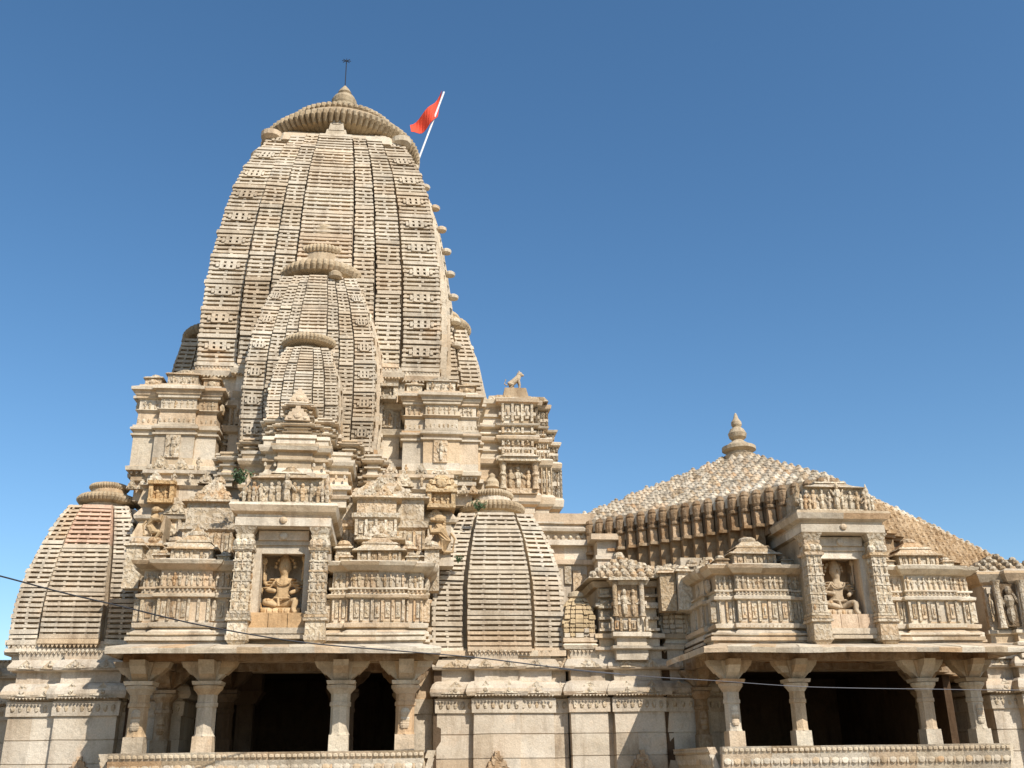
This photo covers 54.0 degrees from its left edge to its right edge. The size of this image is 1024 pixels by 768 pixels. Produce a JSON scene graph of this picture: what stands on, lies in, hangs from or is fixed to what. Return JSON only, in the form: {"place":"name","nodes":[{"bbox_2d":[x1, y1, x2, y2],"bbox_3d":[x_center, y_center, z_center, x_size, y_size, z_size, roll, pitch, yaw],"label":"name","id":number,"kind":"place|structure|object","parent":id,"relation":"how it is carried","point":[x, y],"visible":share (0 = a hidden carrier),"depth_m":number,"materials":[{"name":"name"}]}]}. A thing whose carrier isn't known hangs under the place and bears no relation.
{"place":"outdoors","nodes":[
{"label":"outdoors","id":0,"kind":"place"},
{"bbox_2d":[0,0,1023,659],"label":"sky","id":1,"kind":"structure","parent":0,"point":[802,221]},
{"bbox_2d":[562,669,981,689],"bbox_3d":[5.723,4.806,16.396,9.871,0.421,0.377,0,-21,-3],"label":"overhead cable","id":2,"kind":"object","parent":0,"point":[776,685],"visible":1,"depth_m":16.16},
{"label":"ground","id":3,"kind":"structure","parent":0,"visible":0},
{"bbox_2d":[0,86,1023,767],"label":"stone temple","id":4,"kind":"structure","parent":3,"relation":"on","point":[324,384],"depth_m":19.70,"materials":[{"name":"stone"}]},
{"bbox_2d":[142,507,170,543],"bbox_3d":[-6.895,2.835,19.450,0.436,0.787,0.803,2,-21,-6],"label":"rampant beast","id":5,"kind":"object","parent":4,"relation":"attached to","point":[157,525],"visible":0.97,"depth_m":19.25,"materials":[{"name":"stone"}]},
{"bbox_2d":[231,468,254,483],"bbox_3d":[-5.051,1.737,18.863,0.421,0.302,0.328,2,-21,-6],"label":"weed plant","id":6,"kind":"object","parent":4,"relation":"on","point":[237,479],"visible":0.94,"depth_m":18.85,"materials":[{"name":"green plant"}]},
{"bbox_2d":[260,555,304,612],"bbox_3d":[-4.025,3.513,17.616,0.999,1.090,0.461,2,-21,-6],"label":"niche statue","id":7,"kind":"object","parent":4,"relation":"on","point":[281,600],"visible":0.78,"depth_m":17.59,"materials":[{"name":"stone"}]},
{"bbox_2d":[0,575,619,673],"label":"overhead cable","id":8,"kind":"object","parent":4,"relation":"attached to","point":[286,639],"visible":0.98,"depth_m":15.22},
{"bbox_2d":[342,59,350,85],"bbox_3d":[-4.818,-9.024,29.114,0.260,1.090,0.118,2,-21,-6],"label":"lightning rod","id":9,"kind":"object","parent":4,"relation":"attached to","point":[346,60],"visible":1,"depth_m":29.19,"materials":[{"name":"metal"}]},
{"bbox_2d":[410,91,444,156],"bbox_3d":[-2.479,-7.579,29.375,1.005,2.519,0.252,2,-21,-6],"label":"temple flag","id":10,"kind":"object","parent":4,"relation":"on","point":[429,115],"visible":0.98,"depth_m":29.41,"materials":[{"name":"fabric"}]},
{"bbox_2d":[428,515,455,569],"bbox_3d":[-1.427,3.186,20.055,0.599,1.028,0.812,2,-21,-6],"label":"rampant beast","id":11,"kind":"object","parent":4,"relation":"attached to","point":[442,532],"visible":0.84,"depth_m":19.81,"materials":[{"name":"stone"}]},
{"bbox_2d":[454,554,463,562],"bbox_3d":[-1.052,3.480,19.956,0.180,0.168,0.162,13,-25,-32],"label":"weed plant","id":12,"kind":"object","parent":4,"relation":"on","point":[459,558],"visible":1,"depth_m":19.96,"materials":[{"name":"green plant"}]},
{"bbox_2d":[471,499,487,510],"bbox_3d":[-0.684,2.494,20.600,0.371,0.240,0.266,8,-23,-23],"label":"weed plant","id":13,"kind":"object","parent":4,"relation":"on","point":[480,506],"visible":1,"depth_m":20.57,"materials":[{"name":"green plant"}]},
{"bbox_2d":[504,371,523,387],"bbox_3d":[0.049,-0.079,24.832,0.510,0.518,0.217,2,-21,-6],"label":"lion statue","id":14,"kind":"object","parent":4,"relation":"on","point":[514,380],"visible":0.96,"depth_m":24.77,"materials":[{"name":"stone"}]},
{"bbox_2d":[823,560,861,613],"bbox_3d":[6.073,3.784,18.689,1.003,1.090,0.461,2,-21,-6],"label":"niche statue","id":15,"kind":"object","parent":4,"relation":"on","point":[838,603],"visible":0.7,"depth_m":18.66,"materials":[{"name":"stone"}]}
]}

